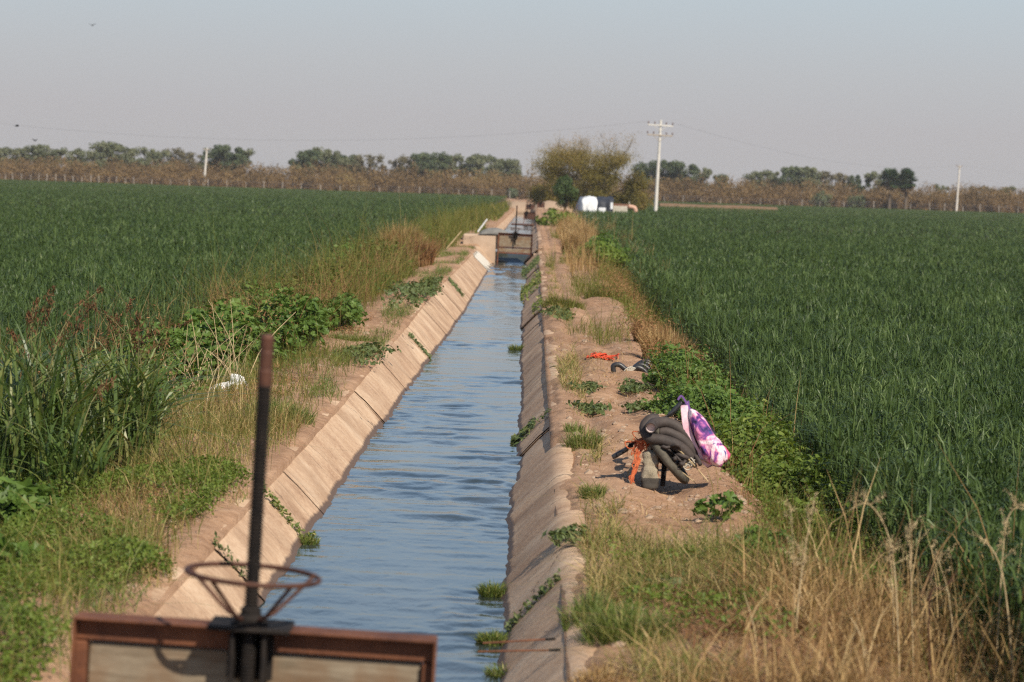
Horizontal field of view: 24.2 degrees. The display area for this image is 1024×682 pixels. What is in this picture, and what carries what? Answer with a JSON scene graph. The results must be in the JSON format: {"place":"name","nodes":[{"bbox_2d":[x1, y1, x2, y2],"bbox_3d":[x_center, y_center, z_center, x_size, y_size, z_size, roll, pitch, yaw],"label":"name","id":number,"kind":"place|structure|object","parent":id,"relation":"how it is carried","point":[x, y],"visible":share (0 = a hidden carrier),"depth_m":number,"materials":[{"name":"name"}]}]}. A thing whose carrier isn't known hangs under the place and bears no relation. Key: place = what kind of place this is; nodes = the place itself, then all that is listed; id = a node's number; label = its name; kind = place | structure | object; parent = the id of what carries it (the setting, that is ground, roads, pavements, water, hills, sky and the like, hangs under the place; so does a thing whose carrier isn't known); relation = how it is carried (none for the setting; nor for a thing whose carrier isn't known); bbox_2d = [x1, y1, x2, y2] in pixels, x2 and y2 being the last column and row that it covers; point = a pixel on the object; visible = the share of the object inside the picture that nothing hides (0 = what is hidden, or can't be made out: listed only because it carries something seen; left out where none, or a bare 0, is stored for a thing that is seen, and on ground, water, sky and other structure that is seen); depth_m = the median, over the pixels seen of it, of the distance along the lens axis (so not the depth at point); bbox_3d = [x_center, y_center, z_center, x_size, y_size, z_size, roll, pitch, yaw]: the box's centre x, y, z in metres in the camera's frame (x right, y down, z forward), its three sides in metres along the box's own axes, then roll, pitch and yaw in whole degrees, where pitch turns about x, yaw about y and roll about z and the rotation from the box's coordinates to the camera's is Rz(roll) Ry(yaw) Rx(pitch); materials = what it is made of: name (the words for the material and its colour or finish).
{"place":"outdoors","nodes":[
{"label":"outdoors","id":0,"kind":"place"},
{"bbox_2d":[0,333,386,681],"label":"verge grass","id":1,"kind":"structure","parent":0,"point":[190,425],"depth_m":15.13,"materials":[{"name":"green plant"}]},
{"bbox_2d":[74,182,513,335],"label":"tall olive grass","id":2,"kind":"structure","parent":0,"point":[462,225],"depth_m":44.52,"materials":[{"name":"plant"}]},
{"bbox_2d":[259,264,536,681],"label":"canal water","id":3,"kind":"structure","parent":0,"point":[418,508],"depth_m":18.16,"materials":[{"name":"liquid"}]},
{"bbox_2d":[469,629,511,645],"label":"water tuft","id":4,"kind":"object","parent":3,"relation":"in","point":[488,637],"visible":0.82,"depth_m":13.03,"materials":[{"name":"green plant"}]},
{"bbox_2d":[473,577,508,597],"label":"water tuft","id":5,"kind":"object","parent":3,"relation":"in","point":[492,590],"visible":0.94,"depth_m":14.54,"materials":[{"name":"green plant"}]},
{"bbox_2d":[420,196,512,233],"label":"bank grass","id":6,"kind":"structure","parent":0,"point":[500,206],"depth_m":146.04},
{"bbox_2d":[0,181,1023,681],"bbox_3d":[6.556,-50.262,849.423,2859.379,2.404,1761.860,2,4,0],"label":"ground","id":7,"kind":"structure","parent":0,"point":[230,515],"depth_m":18.15,"materials":[{"name":"soil"}]},
{"bbox_2d":[0,529,43,577],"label":"mallow bush","id":8,"kind":"object","parent":7,"relation":"on","point":[23,546],"visible":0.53,"depth_m":12.26,"materials":[{"name":"green plant"}]},
{"bbox_2d":[0,475,66,532],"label":"mallow bush","id":9,"kind":"object","parent":7,"relation":"on","point":[27,488],"visible":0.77,"depth_m":14.43,"materials":[{"name":"green plant"}]},
{"bbox_2d":[3,375,184,498],"bbox_3d":[-2.957,0.662,15.852,1.867,0.823,1.585,-1,5,-41],"label":"reed clump","id":10,"kind":"object","parent":7,"relation":"on","point":[76,458],"visible":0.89,"depth_m":15.81,"materials":[{"name":"plant"}]},
{"bbox_2d":[86,140,126,168],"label":"broadleaf tree","id":11,"kind":"object","parent":7,"relation":"on","point":[106,149],"visible":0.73,"depth_m":548.71,"materials":[{"name":"green plant"}]},
{"bbox_2d":[0,453,252,681],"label":"ground weeds","id":12,"kind":"object","parent":7,"relation":"on","point":[152,553],"visible":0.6,"depth_m":12.85,"materials":[{"name":"green plant"}]},
{"bbox_2d":[0,323,259,504],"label":"hedge weeds","id":13,"kind":"object","parent":7,"relation":"on","point":[65,451],"visible":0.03,"depth_m":22.60,"materials":[{"name":"green plant"}]},
{"bbox_2d":[0,287,274,499],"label":"reed clump","id":14,"kind":"object","parent":7,"relation":"on","point":[41,402],"visible":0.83,"depth_m":16.54,"materials":[{"name":"plant"}]},
{"bbox_2d":[127,146,161,173],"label":"broadleaf tree","id":15,"kind":"object","parent":7,"relation":"on","point":[147,160],"visible":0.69,"depth_m":534.57,"materials":[{"name":"green plant"}]},
{"bbox_2d":[85,319,223,390],"bbox_3d":[-3.943,0.213,26.448,1.450,0.992,3.504,2,4,0],"label":"mallow bush","id":16,"kind":"object","parent":7,"relation":"on","point":[172,344],"visible":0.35,"depth_m":26.02,"materials":[{"name":"green plant"}]},
{"bbox_2d":[7,311,325,468],"bbox_3d":[-2.813,0.347,17.765,3.133,1.224,3.868,-1,4,-35],"label":"reed clump","id":17,"kind":"object","parent":7,"relation":"on","point":[150,417],"visible":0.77,"depth_m":17.35,"materials":[{"name":"plant"}]},
{"bbox_2d":[39,369,314,584],"bbox_3d":[-2.900,0.807,18.174,2.668,0.643,11.998,2,4,0],"label":"dry grass patch","id":18,"kind":"object","parent":7,"relation":"on","point":[149,508],"visible":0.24,"depth_m":15.38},
{"bbox_2d":[0,284,376,478],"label":"reed clump","id":19,"kind":"object","parent":7,"relation":"on","point":[47,299],"visible":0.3,"depth_m":18.78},
{"bbox_2d":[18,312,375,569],"bbox_3d":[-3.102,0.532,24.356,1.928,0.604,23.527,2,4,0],"label":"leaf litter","id":20,"kind":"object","parent":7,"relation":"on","point":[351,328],"visible":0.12,"depth_m":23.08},
{"bbox_2d":[38,298,356,434],"bbox_3d":[-2.905,0.268,20.741,3.600,1.256,3.278,2,4,0],"label":"reed clump","id":21,"kind":"object","parent":7,"relation":"on","point":[117,319],"visible":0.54,"depth_m":20.78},
{"bbox_2d":[0,203,446,411],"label":"brown weed stems","id":22,"kind":"object","parent":7,"relation":"on","point":[369,281],"visible":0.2,"depth_m":34.88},
{"bbox_2d":[207,144,249,180],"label":"broadleaf tree","id":23,"kind":"object","parent":7,"relation":"on","point":[222,152],"visible":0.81,"depth_m":542.85,"materials":[{"name":"green plant"}]},
{"bbox_2d":[156,297,312,386],"bbox_3d":[-3.297,0.005,27.977,1.632,1.025,4.176,3,4,14],"label":"mallow bush","id":24,"kind":"object","parent":7,"relation":"on","point":[221,309],"visible":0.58,"depth_m":27.42,"materials":[{"name":"green plant"}]},
{"bbox_2d":[0,251,474,681],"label":"lip grass","id":25,"kind":"structure","parent":7,"relation":"on","point":[402,312],"depth_m":23.40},
{"bbox_2d":[38,224,446,389],"bbox_3d":[-3.553,-1.510,49.535,2.564,1.359,56.991,2,4,0],"label":"brown brush","id":26,"kind":"object","parent":7,"relation":"on","point":[278,319],"visible":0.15,"depth_m":27.65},
{"bbox_2d":[0,186,486,399],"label":"wheat crop","id":27,"kind":"object","parent":7,"relation":"on","point":[39,256],"visible":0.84,"depth_m":65.98,"materials":[{"name":"green plant"}]},
{"bbox_2d":[211,279,280,320],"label":"bush","id":28,"kind":"object","parent":7,"relation":"on","point":[248,288],"visible":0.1,"depth_m":35.80,"materials":[{"name":"green plant"}]},
{"bbox_2d":[0,179,505,203],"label":"wheat crop","id":29,"kind":"object","parent":7,"relation":"on","point":[243,191],"visible":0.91,"depth_m":359.07,"materials":[{"name":"green plant"}]},
{"bbox_2d":[245,394,319,425],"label":"grass tuft","id":30,"kind":"object","parent":7,"relation":"on","point":[305,414],"visible":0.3,"depth_m":21.04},
{"bbox_2d":[253,282,338,354],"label":"mallow bush","id":31,"kind":"object","parent":7,"relation":"on","point":[307,320],"visible":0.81,"depth_m":30.03,"materials":[{"name":"green plant"}]},
{"bbox_2d":[288,149,321,176],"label":"broadleaf tree","id":32,"kind":"object","parent":7,"relation":"on","point":[305,157],"visible":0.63,"depth_m":538.75,"materials":[{"name":"green plant"}]},
{"bbox_2d":[154,211,465,325],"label":"grass","id":33,"kind":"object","parent":7,"relation":"on","point":[301,282],"visible":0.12,"depth_m":37.69,"materials":[{"name":"green plant"}]},
{"bbox_2d":[269,266,362,302],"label":"bush","id":34,"kind":"object","parent":7,"relation":"on","point":[316,270],"visible":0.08,"depth_m":37.15,"materials":[{"name":"green plant"}]},
{"bbox_2d":[167,244,475,433],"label":"bank grass","id":35,"kind":"structure","parent":7,"relation":"on","point":[448,253],"depth_m":33.18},
{"bbox_2d":[151,246,493,619],"bbox_3d":[-1.250,0.012,38.045,0.968,1.153,88.009,2,4,0],"label":"canal lining","id":36,"kind":"object","parent":7,"relation":"on","point":[305,485],"visible":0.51,"depth_m":19.78,"materials":[{"name":"concrete"}]},
{"bbox_2d":[69,334,437,681],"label":"sluice gate","id":37,"kind":"structure","parent":36,"relation":"on","point":[249,642],"depth_m":7.91,"materials":[{"name":"metal"}]},
{"bbox_2d":[264,484,315,538],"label":"joint weed","id":38,"kind":"object","parent":36,"relation":"attached to","point":[275,503],"visible":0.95,"depth_m":16.51,"materials":[{"name":"green plant"}]},
{"bbox_2d":[322,292,368,330],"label":"mallow bush","id":39,"kind":"object","parent":7,"relation":"on","point":[355,315],"visible":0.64,"depth_m":33.51,"materials":[{"name":"green plant"}]},
{"bbox_2d":[332,342,400,365],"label":"creeping plant","id":40,"kind":"object","parent":7,"relation":"on","point":[371,348],"visible":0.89,"depth_m":28.56,"materials":[{"name":"green plant"}]},
{"bbox_2d":[343,236,417,278],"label":"grass","id":41,"kind":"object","parent":7,"relation":"on","point":[386,247],"visible":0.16,"depth_m":51.20,"materials":[{"name":"green plant"}]},
{"bbox_2d":[367,215,429,246],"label":"grass tuft","id":42,"kind":"object","parent":7,"relation":"on","point":[404,235],"visible":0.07,"depth_m":68.00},
{"bbox_2d":[378,279,443,308],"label":"creeping plant","id":43,"kind":"object","parent":7,"relation":"on","point":[406,289],"visible":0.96,"depth_m":41.60,"materials":[{"name":"green plant"}]},
{"bbox_2d":[390,229,441,266],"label":"grass tuft","id":44,"kind":"object","parent":7,"relation":"on","point":[431,252],"visible":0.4,"depth_m":58.80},
{"bbox_2d":[38,244,799,678],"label":"soil clods","id":45,"kind":"object","parent":7,"relation":"on","point":[742,498],"visible":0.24,"depth_m":18.05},
{"bbox_2d":[426,151,452,180],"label":"broadleaf tree","id":46,"kind":"object","parent":7,"relation":"on","point":[441,162],"visible":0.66,"depth_m":534.25,"materials":[{"name":"green plant"}]},
{"bbox_2d":[461,153,489,180],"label":"broadleaf tree","id":47,"kind":"object","parent":7,"relation":"on","point":[475,162],"visible":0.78,"depth_m":545.34,"materials":[{"name":"green plant"}]},
{"bbox_2d":[463,235,536,279],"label":"headwall","id":48,"kind":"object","parent":7,"relation":"on","point":[486,244],"visible":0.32,"depth_m":81.94,"materials":[{"name":"concrete"}]},
{"bbox_2d":[495,158,522,178],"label":"broadleaf tree","id":49,"kind":"object","parent":7,"relation":"on","point":[510,166],"visible":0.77,"depth_m":541.67,"materials":[{"name":"green plant"}]},
{"bbox_2d":[0,153,1023,212],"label":"brown thicket","id":50,"kind":"object","parent":7,"relation":"on","point":[329,180],"visible":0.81,"depth_m":511.30,"materials":[{"name":"plant"}]},
{"bbox_2d":[0,308,1023,681],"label":"weed grass","id":51,"kind":"structure","parent":7,"relation":"on","point":[252,398],"depth_m":15.96,"materials":[{"name":"plant"}]},
{"bbox_2d":[5,173,1018,213],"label":"wire fence","id":52,"kind":"object","parent":7,"relation":"on","point":[491,193],"visible":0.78,"depth_m":499.15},
{"bbox_2d":[497,251,596,681],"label":"canal lining","id":53,"kind":"object","parent":7,"relation":"on","point":[541,473],"visible":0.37,"depth_m":15.53,"materials":[{"name":"concrete"}]},
{"bbox_2d":[497,206,532,263],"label":"sluice gate","id":54,"kind":"structure","parent":53,"relation":"on","point":[515,241],"depth_m":81.94,"materials":[{"name":"metal"}]},
{"bbox_2d":[503,568,560,632],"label":"joint weed","id":55,"kind":"object","parent":53,"relation":"attached to","point":[516,617],"visible":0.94,"depth_m":13.20,"materials":[{"name":"green plant"}]},
{"bbox_2d":[535,207,582,225],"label":"bank bush","id":56,"kind":"object","parent":7,"relation":"on","point":[545,220],"visible":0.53,"depth_m":127.08,"materials":[{"name":"green plant"}]},
{"bbox_2d":[541,293,586,309],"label":"grass tuft","id":57,"kind":"object","parent":7,"relation":"on","point":[551,300],"visible":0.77,"depth_m":43.05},
{"bbox_2d":[552,174,578,209],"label":"leafy shrub","id":58,"kind":"object","parent":7,"relation":"on","point":[566,191],"visible":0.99,"depth_m":213.15,"materials":[{"name":"green plant"}]},
{"bbox_2d":[541,522,595,546],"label":"creeping plant","id":59,"kind":"object","parent":7,"relation":"on","point":[555,534],"visible":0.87,"depth_m":14.32,"materials":[{"name":"green plant"}]},
{"bbox_2d":[553,422,608,451],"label":"grass tuft","id":60,"kind":"object","parent":7,"relation":"on","point":[575,439],"visible":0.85,"depth_m":19.61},
{"bbox_2d":[566,399,611,416],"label":"creeping plant","id":61,"kind":"object","parent":7,"relation":"on","point":[596,408],"visible":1,"depth_m":23.14,"materials":[{"name":"green plant"}]},
{"bbox_2d":[526,126,654,208],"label":"mesquite tree","id":62,"kind":"object","parent":7,"relation":"on","point":[597,177],"visible":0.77,"depth_m":241.16,"materials":[{"name":"green plant"}]},
{"bbox_2d":[545,586,637,631],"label":"grass tuft","id":63,"kind":"object","parent":7,"relation":"on","point":[586,600],"visible":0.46,"depth_m":11.75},
{"bbox_2d":[574,196,613,217],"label":"tarp shelter","id":64,"kind":"object","parent":7,"relation":"on","point":[592,203],"visible":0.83,"depth_m":217.44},
{"bbox_2d":[553,659,636,681],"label":"grass tuft","id":65,"kind":"object","parent":7,"relation":"on","point":[594,674],"visible":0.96,"depth_m":10.26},
{"bbox_2d":[575,240,633,267],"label":"bank bush","id":66,"kind":"object","parent":7,"relation":"on","point":[619,255],"visible":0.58,"depth_m":68.02,"materials":[{"name":"green plant"}]},
{"bbox_2d":[481,257,740,681],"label":"lip straw","id":67,"kind":"object","parent":7,"relation":"on","point":[574,373],"visible":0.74,"depth_m":18.58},
{"bbox_2d":[551,203,671,282],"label":"dry verge","id":68,"kind":"structure","parent":7,"relation":"on","point":[568,227],"depth_m":73.67,"materials":[{"name":"beige plant"}]},
{"bbox_2d":[570,593,686,646],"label":"grass tuft","id":69,"kind":"object","parent":7,"relation":"on","point":[602,623],"visible":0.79,"depth_m":11.18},
{"bbox_2d":[524,220,756,349],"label":"mixed verge","id":70,"kind":"structure","parent":7,"relation":"on","point":[608,335],"depth_m":45.32,"materials":[{"name":"beige plant"}]},
{"bbox_2d":[611,400,688,485],"bbox_3d":[1.154,0.708,17.764,0.560,0.623,1.360,3,4,17],"label":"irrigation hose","id":71,"kind":"object","parent":7,"relation":"on","point":[664,458],"visible":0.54,"depth_m":17.21,"materials":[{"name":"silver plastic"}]},
{"bbox_2d":[624,431,658,483],"bbox_3d":[0.932,0.845,17.202,0.253,0.393,0.091,2,4,0],"label":"orange rope","id":72,"kind":"object","parent":71,"relation":"attached to","point":[641,442],"visible":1,"depth_m":17.19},
{"bbox_2d":[639,414,695,461],"bbox_3d":[1.125,0.707,17.187,0.429,0.356,0.186,2,4,0],"label":"siphon tube","id":73,"kind":"object","parent":71,"relation":"attached to","point":[657,439],"visible":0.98,"depth_m":17.12,"materials":[{"name":"black plastic"}]},
{"bbox_2d":[645,417,699,448],"bbox_3d":[1.164,0.712,17.200,0.497,0.328,0.152,0,4,-22],"label":"siphon tube","id":74,"kind":"object","parent":71,"relation":"on","point":[652,425],"visible":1,"depth_m":17.17,"materials":[{"name":"black plastic"}]},
{"bbox_2d":[677,395,730,467],"bbox_3d":[1.384,0.657,17.252,0.398,0.521,0.310,2,4,0],"label":"backpack","id":75,"kind":"object","parent":71,"relation":"hanging from","point":[713,451],"visible":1,"depth_m":17.15,"materials":[{"name":"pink fabric"}]},
{"bbox_2d":[641,443,658,489],"bbox_3d":[0.993,0.885,17.182,0.134,0.350,0.169,2,4,0],"label":"bottle","id":76,"kind":"object","parent":7,"relation":"on","point":[649,474],"visible":1,"depth_m":17.14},
{"bbox_2d":[647,120,672,210],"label":"utility pole","id":77,"kind":"object","parent":7,"relation":"on","point":[660,125],"visible":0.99,"depth_m":235.07,"materials":[{"name":"concrete"}]},
{"bbox_2d":[585,251,739,394],"bbox_3d":[2.413,-0.949,46.496,1.718,1.102,38.995,2,4,0],"label":"brush","id":78,"kind":"object","parent":7,"relation":"on","point":[631,294],"visible":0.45,"depth_m":36.93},
{"bbox_2d":[634,320,706,364],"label":"grass tuft","id":79,"kind":"object","parent":7,"relation":"on","point":[651,335],"visible":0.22,"depth_m":30.03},
{"bbox_2d":[661,161,704,187],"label":"broadleaf tree","id":80,"kind":"object","parent":7,"relation":"on","point":[678,169],"visible":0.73,"depth_m":535.28,"materials":[{"name":"green plant"}]},
{"bbox_2d":[641,340,731,391],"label":"weed bush","id":81,"kind":"object","parent":7,"relation":"on","point":[680,357],"visible":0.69,"depth_m":26.18,"materials":[{"name":"green plant"}]},
{"bbox_2d":[551,329,829,651],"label":"straw litter","id":82,"kind":"object","parent":7,"relation":"on","point":[589,358],"visible":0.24,"depth_m":16.86,"materials":[{"name":"beige plant"}]},
{"bbox_2d":[372,529,1022,681],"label":"lying straw","id":83,"kind":"object","parent":7,"relation":"on","point":[727,627],"visible":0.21,"depth_m":11.16,"materials":[{"name":"plant"}]},
{"bbox_2d":[508,484,895,681],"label":"green grass","id":84,"kind":"structure","parent":7,"relation":"on","point":[602,538],"depth_m":12.81,"materials":[{"name":"plant"}]},
{"bbox_2d":[640,373,764,425],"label":"weed bush","id":85,"kind":"object","parent":7,"relation":"on","point":[714,394],"visible":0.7,"depth_m":22.25,"materials":[{"name":"green plant"}]},
{"bbox_2d":[689,490,743,520],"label":"mallow plant","id":86,"kind":"object","parent":7,"relation":"on","point":[731,499],"visible":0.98,"depth_m":15.62,"materials":[{"name":"green plant"}]},
{"bbox_2d":[703,413,803,475],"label":"weed bush","id":87,"kind":"object","parent":7,"relation":"on","point":[769,434],"visible":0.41,"depth_m":19.21,"materials":[{"name":"green plant"}]},
{"bbox_2d":[585,298,933,609],"bbox_3d":[2.106,0.528,21.858,3.536,1.299,17.593,2,4,0],"label":"edge straw","id":88,"kind":"object","parent":7,"relation":"on","point":[738,430],"visible":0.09,"depth_m":18.93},
{"bbox_2d":[728,395,806,460],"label":"weed bush","id":89,"kind":"object","parent":7,"relation":"on","point":[765,410],"visible":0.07,"depth_m":21.84,"materials":[{"name":"green plant"}]},
{"bbox_2d":[725,523,821,562],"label":"mallow plant","id":90,"kind":"object","parent":7,"relation":"on","point":[753,533],"visible":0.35,"depth_m":13.89,"materials":[{"name":"green plant"}]},
{"bbox_2d":[611,292,949,635],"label":"field edge weeds","id":91,"kind":"object","parent":7,"relation":"on","point":[760,491],"visible":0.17,"depth_m":16.72,"materials":[{"name":"green plant"}]},
{"bbox_2d":[721,447,863,523],"bbox_3d":[2.157,1.122,18.083,1.166,0.586,2.172,2,4,0],"label":"weed bush","id":92,"kind":"object","parent":7,"relation":"on","point":[814,474],"visible":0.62,"depth_m":17.90,"materials":[{"name":"green plant"}]},
{"bbox_2d":[607,536,985,681],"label":"corner weeds","id":93,"kind":"object","parent":7,"relation":"on","point":[718,595],"visible":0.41,"depth_m":11.75,"materials":[{"name":"green plant"}]},
{"bbox_2d":[571,206,1023,681],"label":"wheat crop","id":94,"kind":"object","parent":7,"relation":"on","point":[924,362],"visible":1,"depth_m":29.45,"materials":[{"name":"green plant"}]},
{"bbox_2d":[580,509,1023,681],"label":"dry grass","id":95,"kind":"structure","parent":7,"relation":"on","point":[840,675],"depth_m":11.13,"materials":[{"name":"plant"}]},
{"bbox_2d":[789,492,816,641],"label":"dead stalk","id":96,"kind":"object","parent":7,"relation":"on","point":[803,562],"visible":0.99,"depth_m":11.07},
{"bbox_2d":[792,166,821,192],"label":"broadleaf tree","id":97,"kind":"object","parent":7,"relation":"on","point":[808,172],"visible":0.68,"depth_m":539.50,"materials":[{"name":"green plant"}]},
{"bbox_2d":[615,199,1023,221],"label":"wheat crop","id":98,"kind":"object","parent":7,"relation":"on","point":[908,213],"visible":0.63,"depth_m":350.79,"materials":[{"name":"green plant"}]},
{"bbox_2d":[680,466,976,639],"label":"olive grass","id":99,"kind":"structure","parent":7,"relation":"on","point":[792,525],"depth_m":13.53,"materials":[{"name":"plant"}]},
{"bbox_2d":[783,496,905,562],"bbox_3d":[2.261,1.313,16.346,0.820,0.456,1.825,2,4,0],"label":"weed bush","id":100,"kind":"object","parent":7,"relation":"on","point":[848,514],"visible":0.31,"depth_m":16.27,"materials":[{"name":"green plant"}]},
{"bbox_2d":[691,440,1023,681],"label":"tall dry grass","id":101,"kind":"structure","parent":7,"relation":"on","point":[940,636],"depth_m":11.70,"materials":[{"name":"plant"}]},
{"bbox_2d":[805,552,923,613],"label":"mallow plant","id":102,"kind":"object","parent":7,"relation":"on","point":[873,573],"visible":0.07,"depth_m":13.30,"materials":[{"name":"green plant"}]},
{"bbox_2d":[849,489,912,677],"bbox_3d":[1.660,1.171,10.893,0.222,1.024,0.315,5,5,44],"label":"dead stalk","id":103,"kind":"object","parent":7,"relation":"on","point":[892,551],"visible":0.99,"depth_m":10.87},
{"bbox_2d":[879,168,901,208],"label":"fan palm","id":104,"kind":"object","parent":7,"relation":"on","point":[890,186],"visible":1,"depth_m":496.42,"materials":[{"name":"green plant"}]},
{"bbox_2d":[897,168,918,209],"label":"fan palm","id":105,"kind":"object","parent":7,"relation":"on","point":[907,185],"visible":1,"depth_m":497.50,"materials":[{"name":"green plant"}]},
{"bbox_2d":[0,0,1023,206],"label":"sky","id":106,"kind":"structure","parent":0,"point":[917,85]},
{"bbox_2d":[495,214,534,264],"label":"canal water","id":107,"kind":"structure","parent":0,"point":[503,258],"depth_m":83.19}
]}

